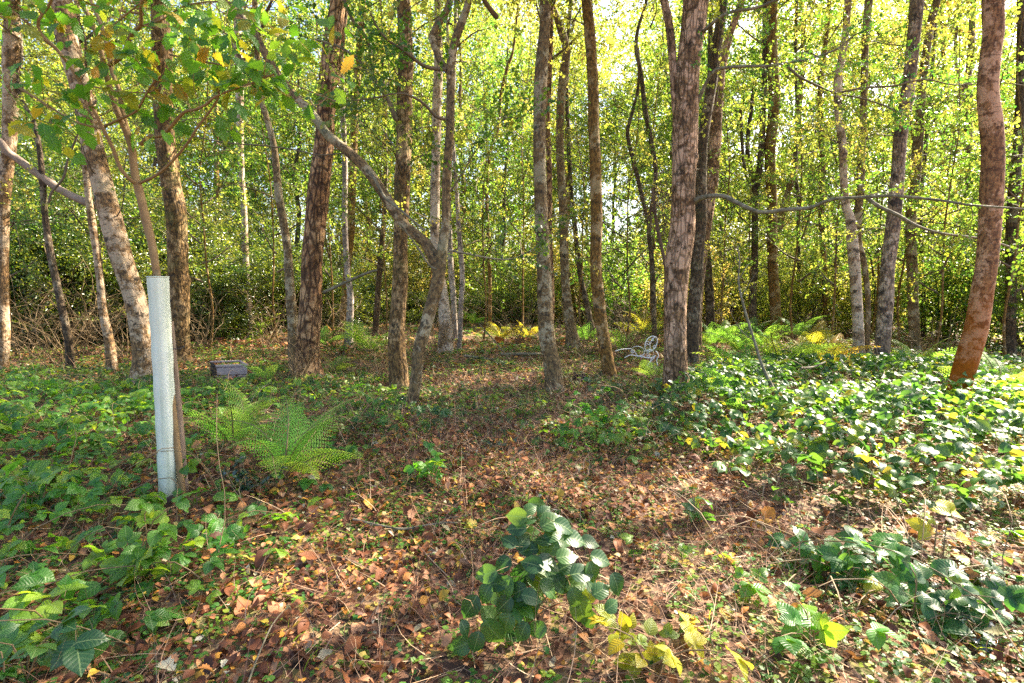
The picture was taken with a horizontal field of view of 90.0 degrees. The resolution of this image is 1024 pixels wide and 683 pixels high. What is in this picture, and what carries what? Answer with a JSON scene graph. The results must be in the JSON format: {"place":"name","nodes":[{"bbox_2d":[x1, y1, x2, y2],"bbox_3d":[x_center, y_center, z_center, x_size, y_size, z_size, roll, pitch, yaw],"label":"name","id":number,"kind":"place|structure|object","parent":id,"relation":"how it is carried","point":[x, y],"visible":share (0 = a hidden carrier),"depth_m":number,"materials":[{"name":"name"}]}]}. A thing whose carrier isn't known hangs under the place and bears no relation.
{"place":"outdoors","nodes":[
{"label":"outdoors","id":0,"kind":"place"},
{"bbox_2d":[0,0,1016,287],"label":"sky","id":1,"kind":"structure","parent":0,"point":[604,3],"materials":[{"name":"white"}]},
{"bbox_2d":[0,293,1023,682],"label":"ground","id":2,"kind":"structure","parent":0,"point":[448,661],"depth_m":2.79,"materials":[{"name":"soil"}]},
{"bbox_2d":[0,0,75,368],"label":"birch tree","id":3,"kind":"object","parent":2,"relation":"on","point":[63,316],"visible":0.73,"depth_m":8.70,"materials":[{"name":"brown plant"}]},
{"bbox_2d":[0,89,99,356],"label":"understorey sapling","id":4,"kind":"object","parent":2,"relation":"on","point":[18,223],"visible":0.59,"depth_m":10.42,"materials":[{"name":"green plant"}]},
{"bbox_2d":[0,459,103,531],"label":"bramble plant","id":5,"kind":"object","parent":2,"relation":"on","point":[41,470],"visible":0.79,"depth_m":3.11,"materials":[{"name":"green plant"}]},
{"bbox_2d":[0,605,110,682],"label":"bramble plant","id":6,"kind":"object","parent":2,"relation":"on","point":[76,655],"visible":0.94,"depth_m":1.86,"materials":[{"name":"green plant"}]},
{"bbox_2d":[0,0,123,371],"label":"birch tree","id":7,"kind":"object","parent":2,"relation":"on","point":[11,51],"visible":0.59,"depth_m":8.56,"materials":[{"name":"green plant"}]},
{"bbox_2d":[0,0,140,208],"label":"tree","id":8,"kind":"object","parent":2,"relation":"on","point":[23,75],"visible":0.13,"depth_m":19.95,"materials":[{"name":"green plant"}]},
{"bbox_2d":[1,0,148,372],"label":"birch tree","id":9,"kind":"object","parent":2,"relation":"on","point":[109,345],"visible":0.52,"depth_m":8.71,"materials":[{"name":"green plant"}]},
{"bbox_2d":[9,142,154,346],"bbox_3d":[-12.475,-2.514,12.343,6.294,6.972,5.015,-1,6,-13],"label":"holly bush","id":10,"kind":"object","parent":2,"relation":"on","point":[16,244],"visible":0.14,"depth_m":12.37,"materials":[{"name":"green plant"}]},
{"bbox_2d":[9,196,167,351],"bbox_3d":[-11.807,-1.692,12.977,5.994,4.731,4.776,0,6,-3],"label":"holly bush","id":11,"kind":"object","parent":2,"relation":"on","point":[86,290],"visible":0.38,"depth_m":12.30,"materials":[{"name":"green plant"}]},
{"bbox_2d":[12,0,166,382],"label":"birch tree","id":12,"kind":"object","parent":2,"relation":"on","point":[115,236],"visible":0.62,"depth_m":7.43,"materials":[{"name":"brown plant"}]},
{"bbox_2d":[0,33,188,265],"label":"understorey sapling","id":13,"kind":"object","parent":2,"relation":"on","point":[80,175],"visible":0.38,"depth_m":11.14,"materials":[{"name":"green plant"}]},
{"bbox_2d":[0,115,230,343],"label":"holly bush","id":14,"kind":"object","parent":2,"relation":"on","point":[34,159],"visible":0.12,"depth_m":13.22,"materials":[{"name":"green plant"}]},
{"bbox_2d":[99,492,194,583],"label":"bramble plant","id":15,"kind":"object","parent":2,"relation":"on","point":[136,553],"visible":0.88,"depth_m":2.43,"materials":[{"name":"green plant"}]},
{"bbox_2d":[146,276,178,499],"bbox_3d":[-2.270,0.336,3.338,0.166,1.508,0.126,3,6,25],"label":"tree guard","id":16,"kind":"object","parent":2,"relation":"on","point":[160,319],"visible":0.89,"depth_m":3.29,"materials":[{"name":"white plastic"}]},
{"bbox_2d":[33,222,300,339],"bbox_3d":[-8.990,-1.513,14.397,6.838,3.891,5.420,-4,7,-34],"label":"holly bush","id":17,"kind":"object","parent":2,"relation":"on","point":[219,285],"visible":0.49,"depth_m":14.00,"materials":[{"name":"green plant"}]},
{"bbox_2d":[0,0,357,493],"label":"young oak","id":18,"kind":"object","parent":2,"relation":"on","point":[255,71],"visible":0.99,"depth_m":2.90,"materials":[{"name":"green plant"}]},
{"bbox_2d":[114,42,266,349],"bbox_3d":[-7.254,-3.244,11.400,3.525,7.210,2.937,-3,7,-30],"label":"understorey sapling","id":19,"kind":"object","parent":2,"relation":"on","point":[206,261],"visible":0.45,"depth_m":11.73,"materials":[{"name":"green plant"}]},
{"bbox_2d":[96,0,286,362],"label":"birch tree","id":20,"kind":"object","parent":2,"relation":"on","point":[176,218],"visible":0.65,"depth_m":9.31,"materials":[{"name":"green plant"}]},
{"bbox_2d":[120,0,288,245],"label":"tree","id":21,"kind":"object","parent":2,"relation":"on","point":[215,137],"visible":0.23,"depth_m":21.19,"materials":[{"name":"green plant"}]},
{"bbox_2d":[119,194,298,338],"bbox_3d":[-9.566,-2.388,16.184,5.254,5.727,6.594,0,6,-1],"label":"holly bush","id":22,"kind":"object","parent":2,"relation":"on","point":[276,239],"visible":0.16,"depth_m":15.98,"materials":[{"name":"green plant"}]},
{"bbox_2d":[182,375,287,451],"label":"fern","id":23,"kind":"object","parent":2,"relation":"on","point":[235,435],"visible":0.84,"depth_m":4.36,"materials":[{"name":"plant"}]},
{"bbox_2d":[174,0,295,338],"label":"birch tree","id":24,"kind":"object","parent":2,"relation":"on","point":[244,248],"visible":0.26,"depth_m":14.61,"materials":[{"name":"green plant"}]},
{"bbox_2d":[177,26,350,345],"bbox_3d":[-5.625,-3.527,12.540,3.722,7.543,3.072,0,6,1],"label":"understorey sapling","id":25,"kind":"object","parent":2,"relation":"on","point":[247,181],"visible":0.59,"depth_m":12.70,"materials":[{"name":"green plant"}]},
{"bbox_2d":[186,0,362,371],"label":"birch tree","id":26,"kind":"object","parent":2,"relation":"on","point":[291,310],"visible":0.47,"depth_m":8.35,"materials":[{"name":"grey plant"}]},
{"bbox_2d":[192,228,375,333],"bbox_3d":[-8.691,-2.042,17.934,7.521,4.134,5.962,3,7,28],"label":"holly bush","id":27,"kind":"object","parent":2,"relation":"on","point":[297,254],"visible":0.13,"depth_m":16.94,"materials":[{"name":"green plant"}]},
{"bbox_2d":[221,0,358,247],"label":"tree","id":28,"kind":"object","parent":2,"relation":"on","point":[299,147],"visible":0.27,"depth_m":26.21,"materials":[{"name":"green plant"}]},
{"bbox_2d":[223,394,367,480],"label":"fern","id":29,"kind":"object","parent":2,"relation":"on","point":[274,459],"visible":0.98,"depth_m":3.76,"materials":[{"name":"plant"}]},
{"bbox_2d":[233,235,391,329],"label":"holly bush","id":30,"kind":"object","parent":2,"relation":"on","point":[339,292],"visible":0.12,"depth_m":18.04,"materials":[{"name":"green plant"}]},
{"bbox_2d":[246,0,395,378],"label":"birch tree","id":31,"kind":"object","parent":2,"relation":"on","point":[316,212],"visible":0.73,"depth_m":7.81,"materials":[{"name":"brown plant"}]},
{"bbox_2d":[266,24,393,335],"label":"understorey sapling","id":32,"kind":"object","parent":2,"relation":"on","point":[328,216],"visible":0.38,"depth_m":14.74,"materials":[{"name":"green plant"}]},
{"bbox_2d":[275,0,387,345],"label":"birch tree","id":33,"kind":"object","parent":2,"relation":"on","point":[350,301],"visible":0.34,"depth_m":12.41,"materials":[{"name":"green plant"}]},
{"bbox_2d":[285,0,396,270],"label":"tree","id":34,"kind":"object","parent":2,"relation":"on","point":[309,22],"visible":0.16,"depth_m":23.02,"materials":[{"name":"green plant"}]},
{"bbox_2d":[0,340,722,679],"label":"bramble undergrowth","id":35,"kind":"object","parent":2,"relation":"on","point":[29,586],"visible":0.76,"depth_m":3.55,"materials":[{"name":"green plant"}]},
{"bbox_2d":[297,0,427,338],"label":"birch tree","id":36,"kind":"object","parent":2,"relation":"on","point":[351,231],"visible":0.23,"depth_m":14.12,"materials":[{"name":"brown plant"}]},
{"bbox_2d":[294,36,443,345],"bbox_3d":[-3.098,-3.471,11.913,2.611,7.463,3.133,5,8,42],"label":"understorey sapling","id":37,"kind":"object","parent":2,"relation":"on","point":[384,248],"visible":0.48,"depth_m":11.90,"materials":[{"name":"green plant"}]},
{"bbox_2d":[0,320,768,456],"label":"weed undergrowth","id":38,"kind":"object","parent":2,"relation":"on","point":[147,378],"visible":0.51,"depth_m":6.84,"materials":[{"name":"green plant"}]},
{"bbox_2d":[270,0,512,391],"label":"birch tree","id":39,"kind":"object","parent":2,"relation":"on","point":[398,365],"visible":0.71,"depth_m":6.89,"materials":[{"name":"green plant"}]},
{"bbox_2d":[333,0,478,308],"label":"tree","id":40,"kind":"object","parent":2,"relation":"on","point":[427,57],"visible":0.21,"depth_m":21.39,"materials":[{"name":"green plant"}]},
{"bbox_2d":[226,0,590,410],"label":"forked tree","id":41,"kind":"object","parent":2,"relation":"on","point":[437,259],"visible":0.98,"depth_m":5.75,"materials":[{"name":"grey plant"}]},
{"bbox_2d":[380,0,507,352],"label":"birch tree","id":42,"kind":"object","parent":2,"relation":"on","point":[434,229],"visible":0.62,"depth_m":10.79,"materials":[{"name":"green plant"}]},
{"bbox_2d":[371,76,523,334],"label":"understorey sapling","id":43,"kind":"object","parent":2,"relation":"on","point":[429,173],"visible":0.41,"depth_m":15.06,"materials":[{"name":"green plant"}]},
{"bbox_2d":[390,0,513,312],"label":"tree","id":44,"kind":"object","parent":2,"relation":"on","point":[478,49],"visible":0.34,"depth_m":24.80,"materials":[{"name":"green plant"}]},
{"bbox_2d":[414,0,520,352],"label":"birch tree","id":45,"kind":"object","parent":2,"relation":"on","point":[461,270],"visible":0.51,"depth_m":11.63,"materials":[{"name":"green plant"}]},
{"bbox_2d":[441,59,534,337],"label":"understorey sapling","id":46,"kind":"object","parent":2,"relation":"on","point":[487,212],"visible":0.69,"depth_m":13.61,"materials":[{"name":"green plant"}]},
{"bbox_2d":[442,14,556,301],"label":"tree","id":47,"kind":"object","parent":2,"relation":"on","point":[501,68],"visible":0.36,"depth_m":23.81,"materials":[{"name":"green plant"}]},
{"bbox_2d":[0,315,1023,682],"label":"ground cover","id":48,"kind":"object","parent":2,"relation":"on","point":[808,675],"visible":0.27,"depth_m":2.81,"materials":[{"name":"brown plant"}]},
{"bbox_2d":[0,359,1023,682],"bbox_3d":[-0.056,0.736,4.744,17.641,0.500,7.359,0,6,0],"label":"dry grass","id":49,"kind":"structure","parent":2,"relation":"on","point":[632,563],"depth_m":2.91,"materials":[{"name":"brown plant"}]},
{"bbox_2d":[0,0,1023,305],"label":"distant woodland","id":50,"kind":"object","parent":2,"relation":"on","point":[526,224],"visible":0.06,"depth_m":35.63,"materials":[{"name":"green plant"}]},
{"bbox_2d":[0,314,1023,429],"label":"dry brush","id":51,"kind":"object","parent":2,"relation":"on","point":[524,367],"visible":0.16,"depth_m":8.57,"materials":[{"name":"brown plant"}]},
{"bbox_2d":[465,236,572,324],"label":"young broadleaf bush","id":52,"kind":"object","parent":2,"relation":"on","point":[527,294],"visible":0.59,"depth_m":19.69,"materials":[{"name":"green plant"}]},
{"bbox_2d":[458,25,588,333],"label":"understorey sapling","id":53,"kind":"object","parent":2,"relation":"on","point":[530,56],"visible":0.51,"depth_m":15.09,"materials":[{"name":"green plant"}]},
{"bbox_2d":[449,497,623,656],"bbox_3d":[0.098,0.945,2.015,0.672,0.590,0.336,0,6,0],"label":"bramble plant","id":54,"kind":"object","parent":2,"relation":"on","point":[543,572],"visible":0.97,"depth_m":1.98,"materials":[{"name":"green plant"}]},
{"bbox_2d":[494,0,604,392],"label":"birch tree","id":55,"kind":"object","parent":2,"relation":"on","point":[547,338],"visible":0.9,"depth_m":6.79,"materials":[{"name":"grey plant"}]},
{"bbox_2d":[490,0,610,348],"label":"birch tree","id":56,"kind":"object","parent":2,"relation":"on","point":[562,201],"visible":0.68,"depth_m":11.83,"materials":[{"name":"grey plant"}]},
{"bbox_2d":[501,0,625,322],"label":"tree","id":57,"kind":"object","parent":2,"relation":"on","point":[581,77],"visible":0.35,"depth_m":20.05,"materials":[{"name":"green plant"}]},
{"bbox_2d":[499,0,646,321],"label":"birch tree","id":58,"kind":"object","parent":2,"relation":"on","point":[548,152],"visible":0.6,"depth_m":10.60,"materials":[{"name":"green plant"}]},
{"bbox_2d":[511,82,664,331],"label":"understorey sapling","id":59,"kind":"object","parent":2,"relation":"on","point":[586,183],"visible":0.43,"depth_m":14.55,"materials":[{"name":"green plant"}]},
{"bbox_2d":[509,0,671,379],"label":"birch tree","id":60,"kind":"object","parent":2,"relation":"on","point":[598,295],"visible":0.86,"depth_m":7.55,"materials":[{"name":"brown plant"}]},
{"bbox_2d":[555,196,670,327],"bbox_3d":[3.705,-2.715,18.798,4.288,5.338,4.717,-2,6,-18],"label":"young broadleaf bush","id":61,"kind":"object","parent":2,"relation":"on","point":[610,295],"visible":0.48,"depth_m":18.17,"materials":[{"name":"green plant"}]},
{"bbox_2d":[598,0,669,345],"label":"forked tree","id":62,"kind":"object","parent":2,"relation":"on","point":[641,84],"visible":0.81,"depth_m":12.58,"materials":[{"name":"brown plant"}]},
{"bbox_2d":[555,60,723,347],"bbox_3d":[2.817,-3.157,12.485,3.615,6.797,3.383,0,6,-1],"label":"understorey sapling","id":63,"kind":"object","parent":2,"relation":"on","point":[627,229],"visible":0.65,"depth_m":12.19,"materials":[{"name":"green plant"}]},
{"bbox_2d":[605,32,728,331],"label":"understorey sapling","id":64,"kind":"object","parent":2,"relation":"on","point":[650,171],"visible":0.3,"depth_m":15.40,"materials":[{"name":"green plant"}]},
{"bbox_2d":[582,589,753,681],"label":"bramble plant","id":65,"kind":"object","parent":2,"relation":"on","point":[665,654],"visible":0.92,"depth_m":1.87,"materials":[{"name":"yellow plant"}]},
{"bbox_2d":[611,23,734,232],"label":"tree","id":66,"kind":"object","parent":2,"relation":"on","point":[652,86],"visible":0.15,"depth_m":23.41,"materials":[{"name":"green plant"}]},
{"bbox_2d":[606,0,740,313],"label":"tree","id":67,"kind":"object","parent":2,"relation":"on","point":[662,24],"visible":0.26,"depth_m":25.38,"materials":[{"name":"green plant"}]},
{"bbox_2d":[628,233,760,328],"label":"young broadleaf bush","id":68,"kind":"object","parent":2,"relation":"on","point":[718,304],"visible":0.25,"depth_m":17.07,"materials":[{"name":"green plant"}]},
{"bbox_2d":[644,0,766,363],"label":"birch tree","id":69,"kind":"object","parent":2,"relation":"on","point":[695,295],"visible":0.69,"depth_m":9.33,"materials":[{"name":"green plant"}]},
{"bbox_2d":[657,0,767,347],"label":"birch tree","id":70,"kind":"object","parent":2,"relation":"on","point":[715,136],"visible":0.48,"depth_m":11.54,"materials":[{"name":"green plant"}]},
{"bbox_2d":[638,0,821,335],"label":"birch tree","id":71,"kind":"object","parent":2,"relation":"on","point":[709,300],"visible":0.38,"depth_m":15.39,"materials":[{"name":"green plant"}]},
{"bbox_2d":[657,58,809,326],"bbox_3d":[5.880,-3.601,13.344,3.253,7.470,3.941,4,7,37],"label":"understorey sapling","id":72,"kind":"object","parent":2,"relation":"on","point":[759,196],"visible":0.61,"depth_m":12.88,"materials":[{"name":"green plant"}]},
{"bbox_2d":[674,0,817,337],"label":"forked tree","id":73,"kind":"object","parent":2,"relation":"on","point":[754,270],"visible":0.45,"depth_m":14.52,"materials":[{"name":"green plant"}]},
{"bbox_2d":[699,38,838,330],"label":"understorey sapling","id":74,"kind":"object","parent":2,"relation":"on","point":[733,174],"visible":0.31,"depth_m":15.44,"materials":[{"name":"green plant"}]},
{"bbox_2d":[714,0,844,336],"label":"birch tree","id":75,"kind":"object","parent":2,"relation":"on","point":[773,276],"visible":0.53,"depth_m":14.45,"materials":[{"name":"green plant"}]},
{"bbox_2d":[566,0,1023,397],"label":"broad tree","id":76,"kind":"object","parent":2,"relation":"on","point":[683,66],"visible":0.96,"depth_m":6.39,"materials":[{"name":"brown plant"}]},
{"bbox_2d":[722,0,881,323],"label":"tree","id":77,"kind":"object","parent":2,"relation":"on","point":[789,56],"visible":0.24,"depth_m":18.76,"materials":[{"name":"green plant"}]},
{"bbox_2d":[729,4,887,339],"bbox_3d":[7.837,-4.173,12.963,3.263,8.758,3.917,-1,6,-13],"label":"understorey sapling","id":78,"kind":"object","parent":2,"relation":"on","point":[785,151],"visible":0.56,"depth_m":12.99,"materials":[{"name":"green plant"}]},
{"bbox_2d":[607,311,1023,535],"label":"bramble thicket","id":79,"kind":"object","parent":2,"relation":"on","point":[859,398],"visible":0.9,"depth_m":4.54,"materials":[{"name":"green plant"}]},
{"bbox_2d":[734,203,899,334],"bbox_3d":[9.672,-2.020,16.466,4.588,4.832,3.641,2,6,21],"label":"young broadleaf bush","id":80,"kind":"object","parent":2,"relation":"on","point":[796,292],"visible":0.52,"depth_m":16.11,"materials":[{"name":"green plant"}]},
{"bbox_2d":[747,0,906,334],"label":"birch tree","id":81,"kind":"object","parent":2,"relation":"on","point":[825,297],"visible":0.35,"depth_m":15.35,"materials":[{"name":"green plant"}]},
{"bbox_2d":[637,473,1023,658],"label":"bramble carpet","id":82,"kind":"object","parent":2,"relation":"on","point":[938,567],"visible":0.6,"depth_m":2.40,"materials":[{"name":"green plant"}]},
{"bbox_2d":[770,581,905,673],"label":"bramble plant","id":83,"kind":"object","parent":2,"relation":"on","point":[800,616],"visible":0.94,"depth_m":1.85,"materials":[{"name":"green plant"}]},
{"bbox_2d":[766,523,919,592],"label":"bramble plant","id":84,"kind":"object","parent":2,"relation":"on","point":[839,555],"visible":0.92,"depth_m":2.42,"materials":[{"name":"green plant"}]},
{"bbox_2d":[714,0,975,353],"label":"birch tree","id":85,"kind":"object","parent":2,"relation":"on","point":[854,264],"visible":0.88,"depth_m":9.68,"materials":[{"name":"green plant"}]},
{"bbox_2d":[783,243,940,336],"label":"young broadleaf bush","id":86,"kind":"object","parent":2,"relation":"on","point":[843,287],"visible":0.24,"depth_m":15.62,"materials":[{"name":"green plant"}]},
{"bbox_2d":[766,44,961,346],"bbox_3d":[7.736,-3.297,11.947,3.072,7.113,3.722,2,6,19],"label":"understorey sapling","id":87,"kind":"object","parent":2,"relation":"on","point":[838,225],"visible":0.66,"depth_m":11.64,"materials":[{"name":"green plant"}]},
{"bbox_2d":[756,0,980,352],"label":"birch tree","id":88,"kind":"object","parent":2,"relation":"on","point":[859,191],"visible":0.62,"depth_m":10.66,"materials":[{"name":"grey plant"}]},
{"bbox_2d":[783,0,975,338],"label":"understorey sapling","id":89,"kind":"object","parent":2,"relation":"on","point":[879,250],"visible":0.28,"depth_m":14.05,"materials":[{"name":"green plant"}]},
{"bbox_2d":[812,0,980,370],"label":"birch tree","id":90,"kind":"object","parent":2,"relation":"on","point":[884,317],"visible":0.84,"depth_m":8.60,"materials":[{"name":"grey plant"}]},
{"bbox_2d":[825,0,977,350],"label":"birch tree","id":91,"kind":"object","parent":2,"relation":"on","point":[912,307],"visible":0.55,"depth_m":11.58,"materials":[{"name":"green plant"}]},
{"bbox_2d":[833,27,1019,341],"bbox_3d":[10.360,-3.966,12.593,3.263,8.333,3.917,-3,7,-31],"label":"understorey sapling","id":92,"kind":"object","parent":2,"relation":"on","point":[962,61],"visible":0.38,"depth_m":12.44,"materials":[{"name":"green plant"}]},
{"bbox_2d":[843,0,1016,336],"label":"birch tree","id":93,"kind":"object","parent":2,"relation":"on","point":[932,59],"visible":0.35,"depth_m":14.38,"materials":[{"name":"green plant"}]},
{"bbox_2d":[862,205,1022,342],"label":"young broadleaf bush","id":94,"kind":"object","parent":2,"relation":"on","point":[925,302],"visible":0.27,"depth_m":14.15,"materials":[{"name":"green plant"}]},
{"bbox_2d":[862,35,1023,351],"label":"understorey sapling","id":95,"kind":"object","parent":2,"relation":"on","point":[943,237],"visible":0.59,"depth_m":10.63,"materials":[{"name":"green plant"}]},
{"bbox_2d":[865,0,1023,253],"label":"tree","id":96,"kind":"object","parent":2,"relation":"on","point":[944,56],"visible":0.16,"depth_m":21.00,"materials":[{"name":"green plant"}]},
{"bbox_2d":[869,0,1023,278],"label":"understorey sapling","id":97,"kind":"object","parent":2,"relation":"on","point":[975,60],"visible":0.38,"depth_m":11.14,"materials":[{"name":"green plant"}]},
{"bbox_2d":[871,550,1023,642],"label":"bramble plant","id":98,"kind":"object","parent":2,"relation":"on","point":[997,593],"visible":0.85,"depth_m":2.11,"materials":[{"name":"green plant"}]},
{"bbox_2d":[881,162,1023,343],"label":"young broadleaf bush","id":99,"kind":"object","parent":2,"relation":"on","point":[949,304],"visible":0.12,"depth_m":13.64,"materials":[{"name":"green plant"}]},
{"bbox_2d":[892,0,1023,355],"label":"birch tree","id":100,"kind":"object","parent":2,"relation":"on","point":[1010,322],"visible":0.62,"depth_m":10.73,"materials":[{"name":"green plant"}]},
{"bbox_2d":[902,173,1023,346],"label":"young broadleaf bush","id":101,"kind":"object","parent":2,"relation":"on","point":[1018,338],"visible":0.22,"depth_m":12.85,"materials":[{"name":"green plant"}]},
{"bbox_2d":[918,117,1023,352],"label":"young broadleaf bush","id":102,"kind":"object","parent":2,"relation":"on","point":[999,300],"visible":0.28,"depth_m":11.13,"materials":[{"name":"green plant"}]},
{"bbox_2d":[932,9,1023,355],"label":"understorey sapling","id":103,"kind":"object","parent":2,"relation":"on","point":[1020,67],"visible":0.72,"depth_m":9.40,"materials":[{"name":"green plant"}]},
{"bbox_2d":[940,0,1020,411],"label":"birch tree","id":104,"kind":"object","parent":2,"relation":"on","point":[970,349],"visible":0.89,"depth_m":5.47,"materials":[{"name":"orange plant"}]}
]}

